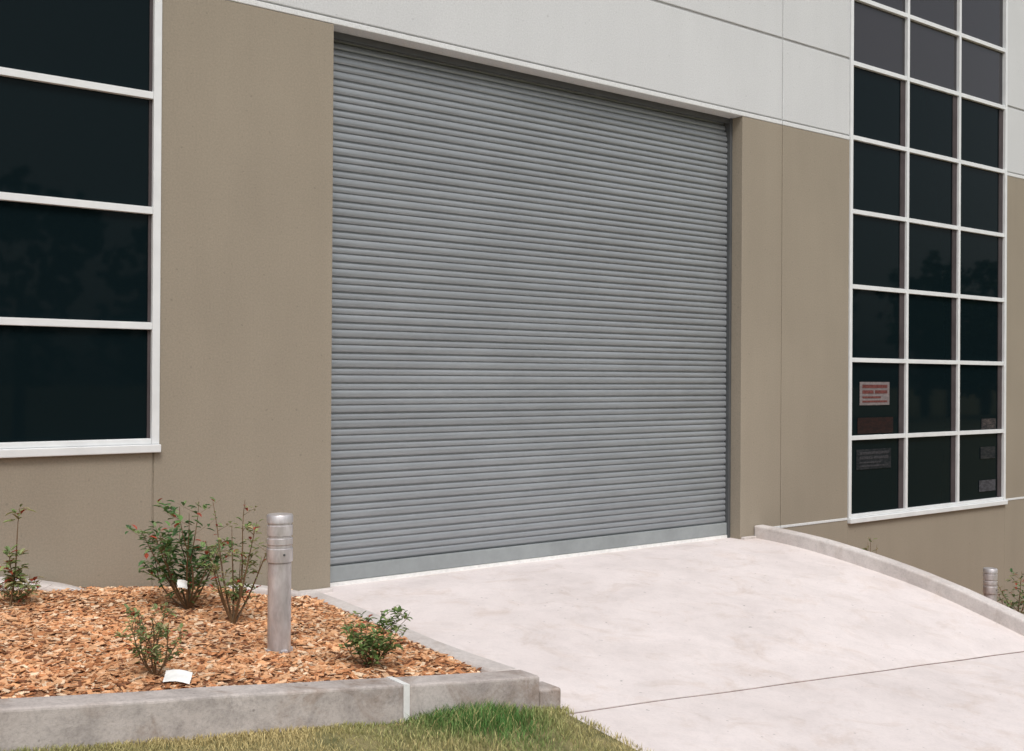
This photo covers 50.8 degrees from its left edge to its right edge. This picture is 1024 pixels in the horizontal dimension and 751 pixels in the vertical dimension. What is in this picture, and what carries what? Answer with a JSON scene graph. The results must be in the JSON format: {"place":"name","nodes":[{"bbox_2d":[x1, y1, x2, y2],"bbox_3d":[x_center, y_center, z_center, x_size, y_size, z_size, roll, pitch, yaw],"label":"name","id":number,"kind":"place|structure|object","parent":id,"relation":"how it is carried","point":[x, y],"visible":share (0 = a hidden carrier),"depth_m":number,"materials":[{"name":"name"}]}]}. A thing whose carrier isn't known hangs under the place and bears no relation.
{"place":"outdoors","nodes":[
{"label":"outdoors","id":0,"kind":"place"},
{"bbox_2d":[0,696,653,750],"bbox_3d":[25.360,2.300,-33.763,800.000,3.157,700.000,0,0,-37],"label":"ground","id":1,"kind":"structure","parent":0,"point":[361,745],"depth_m":5.05,"materials":[{"name":"green plant"}]},
{"bbox_2d":[0,589,560,750],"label":"planter kerb","id":2,"kind":"structure","parent":1,"relation":"on","point":[86,719],"depth_m":4.84,"materials":[{"name":"concrete"}]},
{"bbox_2d":[0,585,481,698],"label":"mulch bed","id":3,"kind":"object","parent":2,"relation":"in","point":[62,642],"visible":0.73,"depth_m":5.83,"materials":[{"name":"wood"}]},
{"bbox_2d":[0,504,35,608],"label":"sapling","id":4,"kind":"object","parent":3,"relation":"on","point":[14,576],"visible":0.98,"depth_m":6.42,"materials":[{"name":"green plant"}]},
{"bbox_2d":[0,576,46,601],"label":"shrub","id":5,"kind":"object","parent":3,"relation":"on","point":[25,595],"visible":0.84,"depth_m":6.51,"materials":[{"name":"green plant"}]},
{"bbox_2d":[0,577,85,591],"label":"wall footing","id":6,"kind":"object","parent":3,"relation":"on","point":[48,585],"depth_m":7.15,"materials":[{"name":"concrete"}]},
{"bbox_2d":[115,599,190,676],"bbox_3d":[-1.648,1.223,5.000,0.346,0.360,0.304,0,0,-9],"label":"shrub","id":7,"kind":"object","parent":3,"relation":"on","point":[153,652],"visible":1,"depth_m":4.98,"materials":[{"name":"green plant"}]},
{"bbox_2d":[163,669,192,683],"bbox_3d":[-1.538,1.386,4.960,0.120,0.019,0.075,7,25,-8],"label":"plant tag","id":8,"kind":"object","parent":3,"relation":"on","point":[183,676],"visible":1,"depth_m":4.96,"materials":[{"name":"white plastic"}]},
{"bbox_2d":[177,580,186,588],"bbox_3d":[-2.016,1.279,6.600,0.019,0.050,0.070,-29,-35,29],"label":"plant tag","id":9,"kind":"object","parent":3,"relation":"on","point":[181,583],"visible":1,"depth_m":6.59,"materials":[{"name":"white plastic"}]},
{"bbox_2d":[125,497,240,609],"bbox_3d":[-2.099,1.145,6.903,0.719,0.743,0.761,0,0,-4],"label":"shrub","id":10,"kind":"object","parent":3,"relation":"on","point":[166,545],"visible":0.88,"depth_m":6.88,"materials":[{"name":"green plant"}]},
{"bbox_2d":[199,503,266,623],"bbox_3d":[-1.650,1.143,6.568,0.480,0.760,0.405,0,0,-5],"label":"shrub","id":11,"kind":"object","parent":3,"relation":"on","point":[233,616],"visible":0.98,"depth_m":6.57,"materials":[{"name":"green plant"}]},
{"bbox_2d":[265,513,292,653],"bbox_3d":[-1.271,1.178,5.890,0.142,0.840,0.142,0,0,13],"label":"bollard light","id":12,"kind":"object","parent":3,"relation":"on","point":[279,554],"visible":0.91,"depth_m":5.83,"materials":[{"name":"metal"}]},
{"bbox_2d":[338,605,411,666],"bbox_3d":[-0.728,1.405,5.757,0.398,0.316,0.446,0,0,-6],"label":"shrub","id":13,"kind":"object","parent":3,"relation":"on","point":[368,643],"visible":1,"depth_m":5.74,"materials":[{"name":"green plant"}]},
{"bbox_2d":[0,0,1023,614],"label":"wall panels","id":14,"kind":"object","parent":1,"relation":"on","point":[246,256],"visible":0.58,"depth_m":8.41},
{"bbox_2d":[0,438,160,457],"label":"sill","id":15,"kind":"structure","parent":14,"relation":"attached to","point":[63,448],"depth_m":7.43,"materials":[{"name":"white metal"}]},
{"bbox_2d":[0,0,161,443],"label":"frame","id":16,"kind":"object","parent":15,"relation":"on","point":[154,210],"visible":1,"depth_m":7.76,"materials":[{"name":"white metal"}]},
{"bbox_2d":[0,0,149,441],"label":"glass","id":17,"kind":"object","parent":16,"relation":"attached to","point":[64,383],"visible":0.94,"depth_m":7.47,"materials":[{"name":"black glass"}]},
{"bbox_2d":[147,0,152,437],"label":"gaskets","id":18,"kind":"object","parent":16,"relation":"attached to","point":[149,205],"visible":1,"depth_m":7.78,"materials":[{"name":"black rubber"}]},
{"bbox_2d":[151,453,152,585],"bbox_3d":[-2.688,0.923,7.902,0.030,7.500,0.300,0,0,-37],"label":"joint backing","id":19,"kind":"object","parent":14,"relation":"attached to","point":[152,512],"visible":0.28,"depth_m":7.78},
{"bbox_2d":[330,39,726,565],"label":"slats","id":20,"kind":"object","parent":14,"relation":"attached to","point":[529,288],"visible":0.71,"depth_m":9.98,"materials":[{"name":"metal"}]},
{"bbox_2d":[334,31,728,123],"bbox_3d":[0.424,-2.775,10.245,4.882,0.055,0.018,0,0,-37],"label":"head flap","id":21,"kind":"object","parent":14,"relation":"attached to","point":[442,58],"visible":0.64,"depth_m":9.95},
{"bbox_2d":[227,0,1023,178],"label":"band trim","id":22,"kind":"structure","parent":14,"relation":"on","point":[380,35],"depth_m":9.82,"materials":[{"name":"white metal"}]},
{"bbox_2d":[261,0,1023,174],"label":"wall panels","id":23,"kind":"object","parent":22,"relation":"on","point":[652,45],"visible":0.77,"depth_m":11.09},
{"bbox_2d":[256,0,1023,175],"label":"joint backing","id":24,"kind":"object","parent":23,"relation":"attached to","point":[720,20],"visible":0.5,"depth_m":11.12,"materials":[{"name":"black rubber"}]},
{"bbox_2d":[721,118,732,537],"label":"side guides","id":25,"kind":"object","parent":14,"relation":"attached to","point":[728,280],"visible":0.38,"depth_m":11.68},
{"bbox_2d":[780,237,781,439],"bbox_3d":[2.888,0.967,12.093,0.022,7.500,0.300,0,0,-37],"label":"joint backing","id":26,"kind":"object","parent":14,"relation":"attached to","point":[781,254],"visible":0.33,"depth_m":11.98,"materials":[{"name":"black rubber"}]},
{"bbox_2d":[773,497,1023,527],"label":"base flashing","id":27,"kind":"object","parent":14,"relation":"attached to","point":[824,521],"visible":0.72,"depth_m":12.36,"materials":[{"name":"grey metal"}]},
{"bbox_2d":[847,497,1007,523],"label":"sill","id":28,"kind":"structure","parent":14,"relation":"attached to","point":[912,511],"depth_m":13.60,"materials":[{"name":"white metal"}]},
{"bbox_2d":[847,0,1007,518],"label":"frame","id":29,"kind":"object","parent":28,"relation":"on","point":[907,150],"visible":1,"depth_m":13.66,"materials":[{"name":"white metal"}]},
{"bbox_2d":[851,67,1000,513],"bbox_3d":[5.359,-0.992,13.793,3.444,5.395,0.015,0,0,-37],"label":"glass","id":30,"kind":"object","parent":29,"relation":"attached to","point":[876,189],"visible":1,"depth_m":13.71,"materials":[{"name":"black glass"}]},
{"bbox_2d":[856,448,890,469],"bbox_3d":[4.383,1.008,13.048,0.700,0.240,0.008,0,0,-37],"label":"notice sign","id":31,"kind":"object","parent":30,"relation":"attached to","point":[873,458],"visible":1,"depth_m":13.04,"materials":[{"name":"grey paper"}]},
{"bbox_2d":[859,382,888,404],"bbox_3d":[4.396,0.218,13.056,0.600,0.280,0.008,0,0,-37],"label":"notice sign","id":32,"kind":"object","parent":30,"relation":"attached to","point":[874,393],"visible":1,"depth_m":13.05,"materials":[{"name":"white paper"}]},
{"bbox_2d":[857,417,892,433],"bbox_3d":[4.409,0.603,13.068,0.720,0.190,0.004,0,0,-37],"label":"notice sign","id":33,"kind":"object","parent":30,"relation":"attached to","point":[875,425],"visible":1,"depth_m":13.06,"materials":[{"name":"brown paper"}]},
{"bbox_2d":[979,479,994,491],"bbox_3d":[6.438,1.489,14.595,0.410,0.150,0.004,0,0,-37],"label":"notice sign","id":34,"kind":"object","parent":30,"relation":"attached to","point":[986,485],"visible":1,"depth_m":14.58,"materials":[{"name":"grey paper"}]},
{"bbox_2d":[980,446,994,458],"bbox_3d":[6.449,1.044,14.602,0.370,0.160,0.004,0,0,-37],"label":"notice sign","id":35,"kind":"object","parent":30,"relation":"attached to","point":[987,452],"visible":1,"depth_m":14.59,"materials":[{"name":"grey paper"}]},
{"bbox_2d":[981,418,995,428],"bbox_3d":[6.463,0.654,14.612,0.360,0.140,0.004,0,0,-37],"label":"notice sign","id":36,"kind":"object","parent":30,"relation":"attached to","point":[988,423],"visible":1,"depth_m":14.61,"materials":[{"name":"grey paper"}]},
{"bbox_2d":[854,0,1002,104],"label":"spandrel glass","id":37,"kind":"object","parent":29,"relation":"attached to","point":[879,38],"visible":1,"depth_m":13.88,"materials":[{"name":"grey glass"}]},
{"bbox_2d":[898,80,1002,508],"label":"gaskets","id":38,"kind":"object","parent":29,"relation":"attached to","point":[953,301],"visible":1,"depth_m":14.07,"materials":[{"name":"black rubber"}]},
{"bbox_2d":[333,523,713,565],"bbox_3d":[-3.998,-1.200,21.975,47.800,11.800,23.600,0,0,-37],"label":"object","id":39,"kind":"object","parent":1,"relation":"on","point":[505,546],"depth_m":10.06,"materials":[{"name":"grey metal"}]},
{"bbox_2d":[323,538,1023,750],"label":"driveway","id":40,"kind":"structure","parent":0,"point":[733,644],"depth_m":7.83,"materials":[{"name":"concrete"}]},
{"bbox_2d":[330,522,726,582],"bbox_3d":[0.387,1.645,10.248,4.846,0.128,0.046,0,0,-37],"label":"bottom rail","id":41,"kind":"object","parent":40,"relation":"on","point":[354,571],"visible":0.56,"depth_m":9.95,"materials":[{"name":"grey metal"}]},
{"bbox_2d":[330,535,726,586],"bbox_3d":[0.390,1.734,10.243,4.846,0.046,0.049,0,0,-37],"label":"bottom seal","id":42,"kind":"object","parent":41,"relation":"attached to","point":[380,578],"visible":0.57,"depth_m":9.95,"materials":[{"name":"grey rubber"}]},
{"bbox_2d":[313,536,755,592],"bbox_3d":[0.422,1.853,10.009,5.525,0.288,0.049,0,0,-37],"label":"footing","id":43,"kind":"object","parent":40,"relation":"on","point":[326,590],"visible":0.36,"depth_m":8.57,"materials":[{"name":"concrete"}]},
{"bbox_2d":[228,584,307,596],"bbox_3d":[-1.899,1.768,8.118,0.743,0.408,0.204,0,0,-40],"label":"wall footing","id":44,"kind":"object","parent":43,"relation":"on","point":[262,589],"depth_m":8.05,"materials":[{"name":"concrete"}]},
{"bbox_2d":[754,525,1023,635],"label":"kerb","id":45,"kind":"structure","parent":40,"relation":"on","point":[995,611],"depth_m":10.27,"materials":[{"name":"concrete"}]},
{"bbox_3d":[8.541,3.266,14.017,12.000,1.578,3.395,0,0,-37],"label":"garden bed","id":46,"kind":"object","parent":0,"visible":0},
{"bbox_2d":[863,537,877,551],"bbox_3d":[3.894,2.210,11.758,0.246,0.884,0.253,0,0,-37],"label":"shrub","id":47,"kind":"object","parent":46,"relation":"on","point":[870,546],"visible":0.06,"depth_m":11.77,"materials":[{"name":"green plant"}]},
{"bbox_2d":[983,567,997,601],"bbox_3d":[4.976,2.427,11.213,0.142,0.840,0.142,0,0,4],"label":"bollard light","id":48,"kind":"object","parent":46,"relation":"on","point":[990,583],"visible":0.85,"depth_m":11.16,"materials":[{"name":"metal"}]},
{"bbox_2d":[997,568,1023,613],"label":"shrub","id":49,"kind":"object","parent":46,"relation":"on","point":[1012,603],"visible":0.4,"depth_m":12.03,"materials":[{"name":"green plant"}]}
]}

